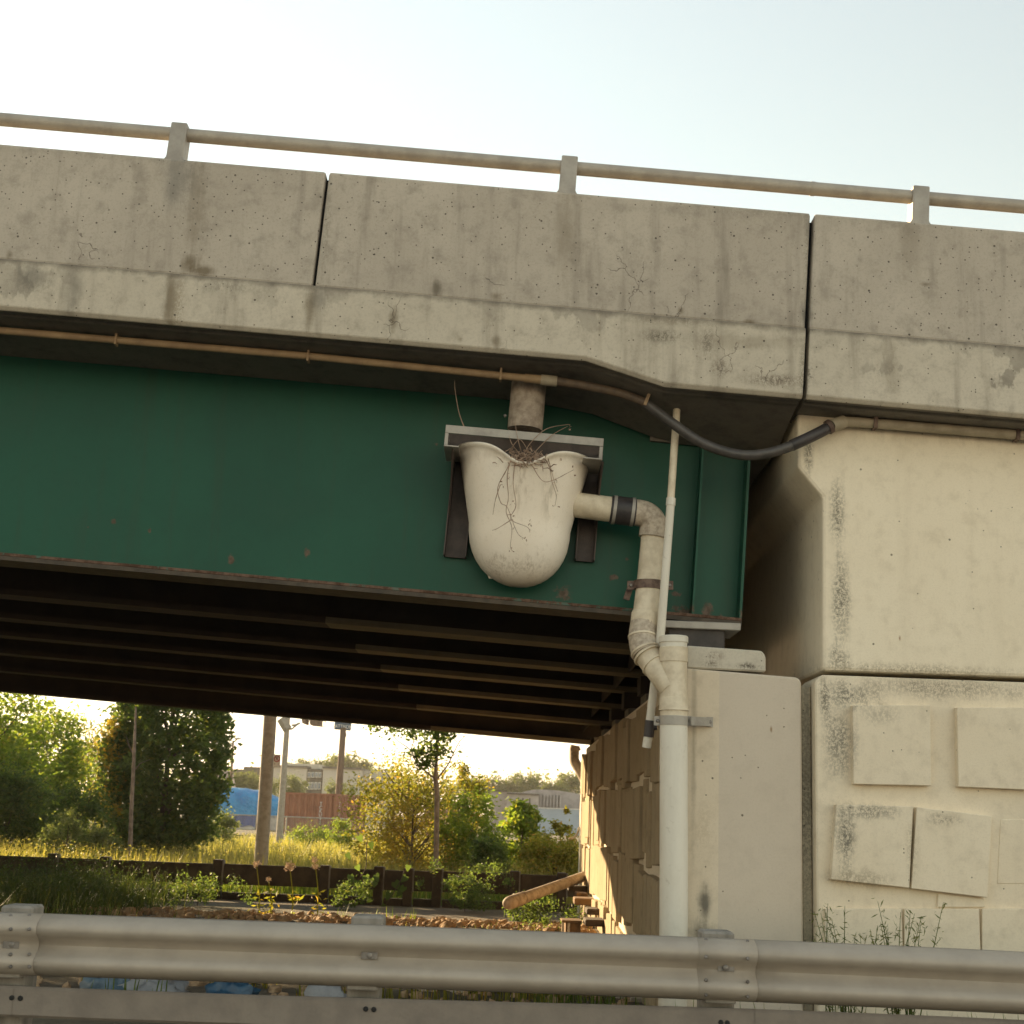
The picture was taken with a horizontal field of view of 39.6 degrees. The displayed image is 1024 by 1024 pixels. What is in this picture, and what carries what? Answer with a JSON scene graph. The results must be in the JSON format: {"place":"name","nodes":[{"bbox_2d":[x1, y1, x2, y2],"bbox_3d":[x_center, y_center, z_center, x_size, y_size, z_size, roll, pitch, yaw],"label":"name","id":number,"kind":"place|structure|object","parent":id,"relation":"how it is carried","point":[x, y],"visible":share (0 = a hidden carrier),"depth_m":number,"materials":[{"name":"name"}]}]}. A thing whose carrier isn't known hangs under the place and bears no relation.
{"place":"outdoors","nodes":[
{"label":"outdoors","id":0,"kind":"place"},
{"bbox_2d":[233,763,395,823],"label":"office building","id":1,"kind":"structure","parent":0,"point":[317,775],"depth_m":196.70,"materials":[{"name":"beige concrete"}]},
{"bbox_2d":[32,808,643,1023],"bbox_3d":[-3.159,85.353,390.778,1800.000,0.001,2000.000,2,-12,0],"label":"ground","id":2,"kind":"structure","parent":0,"point":[60,981],"depth_m":23.08,"materials":[{"name":"soil"}]},
{"bbox_2d":[0,751,67,854],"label":"dark bush","id":3,"kind":"object","parent":2,"relation":"on","point":[21,799],"visible":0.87,"depth_m":36.82,"materials":[{"name":"green plant"}]},
{"bbox_2d":[0,692,78,841],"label":"broad tree","id":4,"kind":"object","parent":2,"relation":"on","point":[7,739],"visible":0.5,"depth_m":39.39,"materials":[{"name":"green plant"}]},
{"bbox_2d":[2,696,106,826],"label":"leafy tree","id":5,"kind":"object","parent":2,"relation":"on","point":[77,771],"visible":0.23,"depth_m":42.89,"materials":[{"name":"green plant"}]},
{"bbox_2d":[26,803,102,857],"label":"pale weed bush","id":6,"kind":"object","parent":2,"relation":"on","point":[55,837],"visible":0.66,"depth_m":31.99,"materials":[{"name":"green plant"}]},
{"bbox_2d":[36,774,116,847],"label":"round bush","id":7,"kind":"object","parent":2,"relation":"on","point":[90,807],"visible":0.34,"depth_m":40.75,"materials":[{"name":"green plant"}]},
{"bbox_2d":[50,714,116,829],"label":"slender tree","id":8,"kind":"object","parent":2,"relation":"on","point":[95,744],"visible":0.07,"depth_m":50.91,"materials":[{"name":"green plant"}]},
{"bbox_2d":[81,823,124,859],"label":"grey weed bush","id":9,"kind":"object","parent":2,"relation":"on","point":[94,839],"visible":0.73,"depth_m":31.95,"materials":[{"name":"green plant"}]},
{"bbox_2d":[79,977,129,989],"bbox_3d":[-3.417,3.962,12.009,0.474,0.244,0.279,2,-12,0],"label":"plastic sheet","id":10,"kind":"object","parent":2,"relation":"on","point":[87,982],"visible":0.22,"depth_m":11.92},
{"bbox_2d":[0,856,209,915],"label":"weedy undergrowth","id":11,"kind":"object","parent":2,"relation":"on","point":[109,899],"visible":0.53,"depth_m":20.54,"materials":[{"name":"plant"}]},
{"bbox_2d":[0,786,215,913],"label":"leafy undergrowth","id":12,"kind":"object","parent":2,"relation":"on","point":[54,875],"visible":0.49,"depth_m":21.81,"materials":[{"name":"plant"}]},
{"bbox_2d":[126,707,149,859],"bbox_3d":[-8.715,6.367,32.828,0.598,3.702,0.110,2,-12,0],"label":"bare trunk tree","id":13,"kind":"object","parent":2,"relation":"on","point":[130,830],"visible":0.93,"depth_m":32.79,"materials":[{"name":"brown plant"}]},
{"bbox_2d":[117,979,188,991],"bbox_3d":[-3.041,3.974,12.007,0.646,0.247,0.401,2,-12,0],"label":"plastic sheet","id":14,"kind":"object","parent":2,"relation":"on","point":[172,986],"visible":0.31,"depth_m":11.92,"materials":[{"name":"plastic"}]},
{"bbox_2d":[86,702,243,859],"bbox_3d":[-8.574,6.295,35.382,3.594,5.312,3.738,12,-15,-37],"label":"columnar tree","id":15,"kind":"object","parent":2,"relation":"on","point":[201,791],"visible":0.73,"depth_m":34.51,"materials":[{"name":"green plant"}]},
{"bbox_2d":[129,864,258,905],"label":"weed clump","id":16,"kind":"object","parent":2,"relation":"on","point":[203,886],"visible":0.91,"depth_m":23.25,"materials":[{"name":"green plant"}]},
{"bbox_2d":[189,981,211,985],"bbox_3d":[-2.855,4.265,12.977,0.262,0.182,0.229,-14,3,-8],"label":"stone","id":17,"kind":"object","parent":2,"relation":"on","point":[197,983],"visible":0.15,"depth_m":12.88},
{"bbox_2d":[200,806,242,848],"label":"fence bush","id":18,"kind":"object","parent":2,"relation":"on","point":[228,822],"visible":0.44,"depth_m":48.53,"materials":[{"name":"green plant"}]},
{"bbox_2d":[89,814,371,843],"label":"chain link fence","id":19,"kind":"object","parent":2,"relation":"on","point":[295,817],"visible":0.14,"depth_m":64.43,"materials":[{"name":"metal"}]},
{"bbox_2d":[205,982,260,994],"bbox_3d":[-2.347,3.965,11.820,0.480,0.238,0.354,-3,-13,24],"label":"plastic sheet","id":20,"kind":"object","parent":2,"relation":"on","point":[230,988],"visible":0.48,"depth_m":11.75,"materials":[{"name":"plastic"}]},
{"bbox_2d":[230,737,240,787],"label":"street lamp","id":21,"kind":"object","parent":2,"relation":"on","point":[231,772],"visible":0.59,"depth_m":108.20,"materials":[{"name":"metal"}]},
{"bbox_2d":[233,769,248,787],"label":"tree","id":22,"kind":"object","parent":2,"relation":"on","point":[238,780],"visible":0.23,"depth_m":147.01,"materials":[{"name":"green plant"}]},
{"bbox_2d":[204,788,278,831],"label":"covered truck","id":23,"kind":"object","parent":2,"relation":"on","point":[243,800],"visible":0.32,"depth_m":83.07,"materials":[{"name":"fabric"}]},
{"bbox_2d":[235,768,258,789],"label":"tree","id":24,"kind":"object","parent":2,"relation":"on","point":[251,783],"visible":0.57,"depth_m":146.90,"materials":[{"name":"green plant"}]},
{"bbox_2d":[254,716,276,864],"bbox_3d":[-4.803,4.294,28.189,0.306,5.893,0.274,2,-12,0],"label":"concrete pole","id":25,"kind":"object","parent":2,"relation":"on","point":[265,791],"visible":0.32,"depth_m":27.84,"materials":[{"name":"concrete"}]},
{"bbox_2d":[273,754,280,766],"bbox_3d":[-4.623,4.886,27.960,0.139,0.235,0.014,2,-12,0],"label":"no parking sign","id":26,"kind":"object","parent":25,"relation":"attached to","point":[276,760],"visible":1,"depth_m":27.96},
{"bbox_2d":[268,984,281,992],"bbox_3d":[-2.113,4.254,12.676,0.124,0.095,0.134,4,-12,-8],"label":"stone","id":27,"kind":"object","parent":2,"relation":"on","point":[274,988],"visible":0.83,"depth_m":12.63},
{"bbox_2d":[272,777,279,796],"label":"tree","id":28,"kind":"object","parent":2,"relation":"on","point":[274,791],"visible":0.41,"depth_m":146.96,"materials":[{"name":"green plant"}]},
{"bbox_2d":[275,717,299,842],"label":"street lamp","id":29,"kind":"object","parent":2,"relation":"on","point":[284,724],"visible":0.9,"depth_m":60.81,"materials":[{"name":"metal"}]},
{"bbox_2d":[0,853,577,912],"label":"timber guide rail","id":30,"kind":"object","parent":2,"relation":"on","point":[328,877],"visible":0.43,"depth_m":25.09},
{"bbox_2d":[0,832,577,886],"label":"seed heads","id":31,"kind":"object","parent":2,"relation":"on","point":[286,855],"visible":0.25,"depth_m":30.66,"materials":[{"name":"plant"}]},
{"bbox_2d":[0,832,578,905],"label":"tall grass","id":32,"kind":"structure","parent":2,"relation":"on","point":[239,857],"depth_m":32.20,"materials":[{"name":"plant"}]},
{"bbox_2d":[276,769,310,794],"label":"tree","id":33,"kind":"object","parent":2,"relation":"on","point":[294,783],"visible":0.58,"depth_m":146.94,"materials":[{"name":"green plant"}]},
{"bbox_2d":[280,818,335,848],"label":"container weed","id":34,"kind":"object","parent":2,"relation":"on","point":[300,835],"visible":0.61,"depth_m":58.26,"materials":[{"name":"green plant"}]},
{"bbox_2d":[288,755,329,764],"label":"tree","id":35,"kind":"object","parent":2,"relation":"on","point":[300,760],"visible":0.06,"depth_m":256.15,"materials":[{"name":"green plant"}]},
{"bbox_2d":[4,876,636,1004],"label":"short grass","id":36,"kind":"structure","parent":2,"relation":"on","point":[300,890],"depth_m":25.60,"materials":[{"name":"plant"}]},
{"bbox_2d":[81,977,563,1002],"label":"grass","id":37,"kind":"structure","parent":2,"relation":"on","point":[434,996],"depth_m":12.42,"materials":[{"name":"green plant"}]},
{"bbox_2d":[283,792,365,836],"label":"shipping container","id":38,"kind":"object","parent":2,"relation":"on","point":[322,805],"visible":0.66,"depth_m":89.61,"materials":[{"name":"metal"}]},
{"bbox_2d":[304,985,346,996],"bbox_3d":[-1.511,3.992,11.806,0.430,0.239,0.248,2,-12,0],"label":"plastic sheet","id":39,"kind":"object","parent":2,"relation":"on","point":[323,991],"visible":0.34,"depth_m":11.75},
{"bbox_2d":[301,719,351,793],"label":"billboard","id":40,"kind":"object","parent":2,"relation":"on","point":[343,728],"visible":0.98,"depth_m":93.64,"materials":[{"name":"metal"}]},
{"bbox_2d":[86,755,579,813],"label":"distant wood","id":41,"kind":"object","parent":2,"relation":"on","point":[494,772],"visible":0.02,"depth_m":320.88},
{"bbox_2d":[36,905,632,1004],"bbox_3d":[-2.559,5.015,16.602,7.362,0.304,11.677,2,-12,0],"label":"rubble","id":42,"kind":"object","parent":2,"relation":"on","point":[287,917],"visible":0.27,"depth_m":18.74,"materials":[{"name":"stone"}]},
{"bbox_2d":[176,907,187,913],"bbox_3d":[-4.386,5.341,18.894,0.166,0.151,0.186,-30,-36,26],"label":"stone","id":43,"kind":"object","parent":42,"relation":"on","point":[182,910],"visible":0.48,"depth_m":18.85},
{"bbox_2d":[316,915,328,920],"bbox_3d":[-2.479,5.365,18.672,0.198,0.136,0.215,9,-14,-28],"label":"stone","id":44,"kind":"object","parent":42,"relation":"on","point":[321,918],"visible":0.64,"depth_m":18.62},
{"bbox_2d":[386,917,393,925],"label":"stone","id":45,"kind":"object","parent":42,"relation":"on","point":[389,921],"visible":0.29,"depth_m":18.49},
{"bbox_2d":[502,923,513,928],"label":"stone","id":46,"kind":"object","parent":42,"relation":"on","point":[508,925],"visible":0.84,"depth_m":18.69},
{"bbox_2d":[323,777,348,793],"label":"tree","id":47,"kind":"object","parent":2,"relation":"on","point":[331,789],"visible":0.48,"depth_m":137.17,"materials":[{"name":"green plant"}]},
{"bbox_2d":[321,817,356,849],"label":"bush","id":48,"kind":"object","parent":2,"relation":"on","point":[333,837],"visible":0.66,"depth_m":53.58,"materials":[{"name":"green plant"}]},
{"bbox_2d":[312,749,370,768],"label":"tree","id":49,"kind":"object","parent":2,"relation":"on","point":[348,762],"visible":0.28,"depth_m":254.78,"materials":[{"name":"green plant"}]},
{"bbox_2d":[326,873,373,908],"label":"weed clump","id":50,"kind":"object","parent":2,"relation":"on","point":[340,902],"visible":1,"depth_m":23.68,"materials":[{"name":"green plant"}]},
{"bbox_2d":[343,784,357,794],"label":"tree","id":51,"kind":"object","parent":2,"relation":"on","point":[351,788],"visible":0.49,"depth_m":137.16,"materials":[{"name":"green plant"}]},
{"bbox_2d":[357,758,374,770],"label":"tree","id":52,"kind":"object","parent":2,"relation":"on","point":[369,764],"visible":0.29,"depth_m":255.35,"materials":[{"name":"green plant"}]},
{"bbox_2d":[339,834,410,906],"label":"climbing vine","id":53,"kind":"object","parent":2,"relation":"on","point":[397,886],"visible":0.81,"depth_m":24.79,"materials":[{"name":"green plant"}]},
{"bbox_2d":[362,764,417,796],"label":"tree","id":54,"kind":"object","parent":2,"relation":"on","point":[382,770],"visible":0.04,"depth_m":235.80,"materials":[{"name":"green plant"}]},
{"bbox_2d":[330,737,472,870],"bbox_3d":[-2.492,6.793,32.186,3.411,3.437,3.116,9,-14,-31],"label":"golden shrub","id":55,"kind":"object","parent":2,"relation":"on","point":[417,790],"visible":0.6,"depth_m":31.98,"materials":[{"name":"yellow plant"}]},
{"bbox_2d":[357,725,468,867],"bbox_3d":[-2.009,5.577,28.416,2.312,3.347,1.280,2,-12,0],"label":"thin tree","id":56,"kind":"object","parent":2,"relation":"on","point":[435,751],"visible":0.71,"depth_m":28.52,"materials":[{"name":"green plant"}]},
{"bbox_2d":[366,791,468,870],"bbox_3d":[-2.054,7.117,30.744,2.139,2.232,2.138,6,-13,-19],"label":"twiggy shrub","id":57,"kind":"object","parent":2,"relation":"on","point":[412,825],"visible":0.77,"depth_m":30.59,"materials":[{"name":"green plant"}]},
{"bbox_2d":[413,854,514,911],"bbox_3d":[-0.800,6.295,24.210,1.746,0.991,1.115,2,-12,0],"label":"weed clump","id":58,"kind":"object","parent":2,"relation":"on","point":[461,901],"visible":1,"depth_m":24.15,"materials":[{"name":"green plant"}]},
{"bbox_2d":[442,754,493,868],"bbox_3d":[-1.171,7.597,35.135,1.428,3.198,1.342,2,-12,0],"label":"yellow shrub","id":59,"kind":"object","parent":2,"relation":"on","point":[464,770],"visible":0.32,"depth_m":35.12,"materials":[{"name":"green plant"}]},
{"bbox_2d":[452,775,490,805],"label":"tree","id":60,"kind":"object","parent":2,"relation":"on","point":[459,792],"visible":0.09,"depth_m":225.50,"materials":[{"name":"green plant"}]},
{"bbox_2d":[425,778,519,870],"bbox_3d":[-0.771,7.063,31.182,2.068,2.614,2.021,6,-13,-17],"label":"green shrub","id":61,"kind":"object","parent":2,"relation":"on","point":[461,831],"visible":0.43,"depth_m":31.00,"materials":[{"name":"green plant"}]},
{"bbox_2d":[461,826,512,872],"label":"dark shrub","id":62,"kind":"object","parent":2,"relation":"on","point":[483,847],"visible":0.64,"depth_m":28.98,"materials":[{"name":"green plant"}]},
{"bbox_2d":[478,768,518,803],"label":"tree","id":63,"kind":"object","parent":2,"relation":"on","point":[498,786],"visible":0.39,"depth_m":225.28,"materials":[{"name":"green plant"}]},
{"bbox_2d":[0,903,1023,1023],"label":"guardrail","id":64,"kind":"object","parent":2,"relation":"on","point":[716,974],"visible":1,"depth_m":7.31,"materials":[{"name":"metal"}]},
{"bbox_2d":[511,767,525,789],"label":"tree","id":65,"kind":"object","parent":2,"relation":"on","point":[516,775],"visible":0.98,"depth_m":226.09,"materials":[{"name":"green plant"}]},
{"bbox_2d":[496,796,549,872],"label":"sumac shrub","id":66,"kind":"object","parent":2,"relation":"on","point":[527,816],"visible":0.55,"depth_m":33.00,"materials":[{"name":"green plant"}]},
{"bbox_2d":[497,769,553,792],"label":"tree","id":67,"kind":"object","parent":2,"relation":"on","point":[530,782],"visible":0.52,"depth_m":225.21,"materials":[{"name":"green plant"}]},
{"bbox_2d":[519,914,561,931],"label":"weed clump","id":68,"kind":"object","parent":2,"relation":"on","point":[545,919],"visible":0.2,"depth_m":18.60,"materials":[{"name":"green plant"}]},
{"bbox_2d":[514,824,578,875],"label":"feathery bush","id":69,"kind":"object","parent":2,"relation":"on","point":[559,853],"visible":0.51,"depth_m":28.93,"materials":[{"name":"green plant"}]},
{"bbox_2d":[532,777,570,791],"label":"tree","id":70,"kind":"object","parent":2,"relation":"on","point":[551,786],"visible":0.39,"depth_m":220.66,"materials":[{"name":"green plant"}]},
{"bbox_2d":[541,805,577,871],"bbox_3d":[1.119,7.644,32.142,0.891,2.019,0.733,-6,-15,34],"label":"sapling","id":71,"kind":"object","parent":2,"relation":"on","point":[556,825],"visible":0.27,"depth_m":32.25,"materials":[{"name":"green plant"}]},
{"bbox_2d":[555,769,579,793],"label":"tree","id":72,"kind":"object","parent":2,"relation":"on","point":[574,782],"visible":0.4,"depth_m":225.24,"materials":[{"name":"green plant"}]},
{"bbox_2d":[560,918,581,932],"bbox_3d":[0.737,5.314,17.885,0.248,0.367,0.450,2,-12,0],"label":"timber crate","id":73,"kind":"object","parent":2,"relation":"on","point":[571,924],"visible":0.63,"depth_m":17.71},
{"bbox_2d":[630,997,641,1001],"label":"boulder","id":74,"kind":"object","parent":2,"relation":"on","point":[638,999],"visible":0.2,"depth_m":12.89,"materials":[{"name":"stone"}]},
{"bbox_2d":[577,620,812,1010],"bbox_3d":[1.619,4.110,17.669,1.238,3.693,14.050,2,-12,0],"label":"abutment","id":75,"kind":"object","parent":2,"relation":"on","point":[749,820],"visible":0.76,"depth_m":11.01,"materials":[{"name":"concrete"}]},
{"bbox_2d":[0,144,1023,744],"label":"highway bridge","id":76,"kind":"structure","parent":75,"relation":"on","point":[224,532],"depth_m":11.73,"materials":[{"name":"concrete"}]},
{"bbox_2d":[0,112,1023,223],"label":"handrail","id":77,"kind":"object","parent":76,"relation":"on","point":[179,137],"visible":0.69,"depth_m":11.56,"materials":[{"name":"metal"}]},
{"bbox_2d":[0,327,1023,460],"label":"conduit","id":78,"kind":"object","parent":76,"relation":"attached to","point":[833,425],"visible":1,"depth_m":11.36,"materials":[{"name":"metal"}]},
{"bbox_2d":[443,425,603,587],"bbox_3d":[0.067,-0.028,11.528,1.296,1.244,0.692,5,-12,1],"label":"drain hopper","id":79,"kind":"object","parent":76,"relation":"attached to","point":[537,557],"visible":0.99,"depth_m":11.35,"materials":[{"name":"beige paint"}]},
{"bbox_2d":[454,381,575,551],"bbox_3d":[0.008,-0.352,11.358,1.000,1.408,0.359,2,-12,0],"label":"dry weed","id":80,"kind":"object","parent":79,"relation":"in","point":[522,457],"visible":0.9,"depth_m":11.26,"materials":[{"name":"plant"}]},
{"bbox_2d":[573,493,712,1006],"bbox_3d":[0.955,1.944,11.066,1.189,4.310,0.485,-3,-13,22],"label":"downspout","id":81,"kind":"object","parent":79,"relation":"attached to","point":[663,666],"visible":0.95,"depth_m":10.88,"materials":[{"name":"plastic"}]},
{"bbox_2d":[503,381,545,432],"bbox_3d":[0.102,-0.872,11.642,0.327,0.414,0.286,5,-12,1],"label":"drain stub","id":82,"kind":"object","parent":76,"relation":"attached to","point":[526,407],"visible":0.75,"depth_m":11.53,"materials":[{"name":"metal"}]},
{"bbox_2d":[642,408,679,747],"bbox_3d":[1.182,0.501,11.298,0.114,2.716,0.369,9,-14,-28],"label":"thin pipe","id":83,"kind":"object","parent":76,"relation":"attached to","point":[649,729],"visible":0.9,"depth_m":11.20,"materials":[{"name":"plastic"}]},
{"bbox_2d":[502,871,584,909],"bbox_3d":[0.533,5.672,21.367,0.188,0.500,2.590,-5,-14,28],"label":"log","id":84,"kind":"object","parent":75,"relation":"attached to","point":[516,900],"visible":0.98,"depth_m":21.08,"materials":[{"name":"wood"}]},
{"bbox_2d":[569,745,580,780],"bbox_3d":[1.246,4.270,24.206,0.298,0.647,1.144,6,-13,-16],"label":"drain pipe","id":85,"kind":"object","parent":75,"relation":"attached to","point":[574,760],"visible":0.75,"depth_m":24.50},
{"bbox_2d":[567,885,586,891],"bbox_3d":[1.028,5.858,22.122,0.315,0.076,0.500,2,-12,0],"label":"railroad tie","id":86,"kind":"object","parent":75,"relation":"attached to","point":[574,888],"visible":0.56,"depth_m":21.88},
{"bbox_2d":[575,891,587,896],"bbox_3d":[1.034,5.735,21.331,0.169,0.063,0.500,2,-12,0],"label":"railroad tie","id":87,"kind":"object","parent":75,"relation":"attached to","point":[581,893],"visible":0.9,"depth_m":21.09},
{"bbox_2d":[573,896,591,905],"bbox_3d":[1.014,5.590,20.441,0.254,0.094,0.500,2,-12,0],"label":"railroad tie","id":88,"kind":"object","parent":75,"relation":"attached to","point":[577,900],"visible":0.86,"depth_m":20.20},
{"bbox_2d":[585,907,598,914],"bbox_3d":[1.074,5.374,19.158,0.159,0.077,0.500,2,-12,0],"label":"railroad tie","id":89,"kind":"object","parent":75,"relation":"attached to","point":[591,910],"visible":1,"depth_m":18.92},
{"bbox_2d":[583,917,604,926],"bbox_3d":[1.035,5.125,17.779,0.266,0.080,0.500,2,-12,0],"label":"railroad tie","id":90,"kind":"object","parent":75,"relation":"attached to","point":[594,921],"visible":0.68,"depth_m":17.54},
{"bbox_2d":[541,995,1018,1019],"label":"verge grass","id":91,"kind":"structure","parent":2,"relation":"on","point":[740,1007],"depth_m":10.01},
{"bbox_2d":[811,904,882,1012],"bbox_3d":[2.334,3.303,9.944,0.492,1.086,0.314,2,-12,0],"label":"wall weed","id":92,"kind":"object","parent":2,"relation":"on","point":[842,1008],"depth_m":10.01,"materials":[{"name":"green plant"}]},
{"bbox_2d":[725,415,1023,1019],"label":"wing wall","id":93,"kind":"structure","parent":2,"relation":"on","point":[883,606],"depth_m":11.05,"materials":[{"name":"beige concrete"}]},
{"bbox_2d":[862,898,946,1014],"bbox_3d":[2.762,3.295,9.961,0.580,1.139,0.212,2,-12,0],"label":"wall weed","id":94,"kind":"object","parent":2,"relation":"on","point":[898,1010],"depth_m":10.01,"materials":[{"name":"green plant"}]},
{"bbox_2d":[94,906,599,932],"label":"earth bank","id":95,"kind":"structure","parent":0,"point":[295,920],"depth_m":19.22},
{"bbox_2d":[111,909,125,915],"bbox_3d":[-5.100,5.221,18.414,0.203,0.160,0.264,-7,-8,-16],"label":"stone","id":96,"kind":"object","parent":95,"relation":"on","point":[120,914],"visible":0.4,"depth_m":18.35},
{"bbox_2d":[124,907,137,915],"bbox_3d":[-5.015,5.252,18.625,0.243,0.165,0.212,-24,-30,12],"label":"stone","id":97,"kind":"object","parent":95,"relation":"on","point":[126,910],"visible":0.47,"depth_m":18.56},
{"bbox_2d":[218,908,234,914],"bbox_3d":[-3.872,5.450,19.285,0.255,0.149,0.209,11,-30,-20],"label":"stone","id":98,"kind":"object","parent":95,"relation":"on","point":[227,910],"visible":0.38,"depth_m":19.24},
{"bbox_2d":[242,911,252,916],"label":"stone","id":99,"kind":"object","parent":95,"relation":"on","point":[247,913],"visible":0.51,"depth_m":18.88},
{"bbox_2d":[247,860,268,913],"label":"dry flower","id":100,"kind":"object","parent":95,"relation":"on","point":[255,864],"visible":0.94,"depth_m":20.78,"materials":[{"name":"brown plant"}]},
{"bbox_2d":[264,877,279,913],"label":"dry flower","id":101,"kind":"object","parent":95,"relation":"on","point":[267,898],"visible":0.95,"depth_m":20.75,"materials":[{"name":"yellow plant"}]},
{"bbox_2d":[283,861,303,913],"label":"dry flower","id":102,"kind":"object","parent":95,"relation":"on","point":[289,866],"visible":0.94,"depth_m":20.79,"materials":[{"name":"brown plant"}]},
{"bbox_2d":[311,856,328,914],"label":"dry flower","id":103,"kind":"object","parent":95,"relation":"on","point":[315,868],"visible":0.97,"depth_m":20.80,"materials":[{"name":"brown plant"}]},
{"bbox_2d":[500,887,584,923],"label":"weed clump","id":104,"kind":"object","parent":95,"relation":"on","point":[531,913],"visible":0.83,"depth_m":21.63,"materials":[{"name":"green plant"}]},
{"bbox_2d":[0,0,1023,816],"label":"sky","id":105,"kind":"structure","parent":0,"point":[894,94],"materials":[{"name":"white"}]},
{"bbox_2d":[490,790,579,835],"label":"arched warehouse","id":106,"kind":"structure","parent":0,"point":[551,804],"depth_m":145.65,"materials":[{"name":"metal"}]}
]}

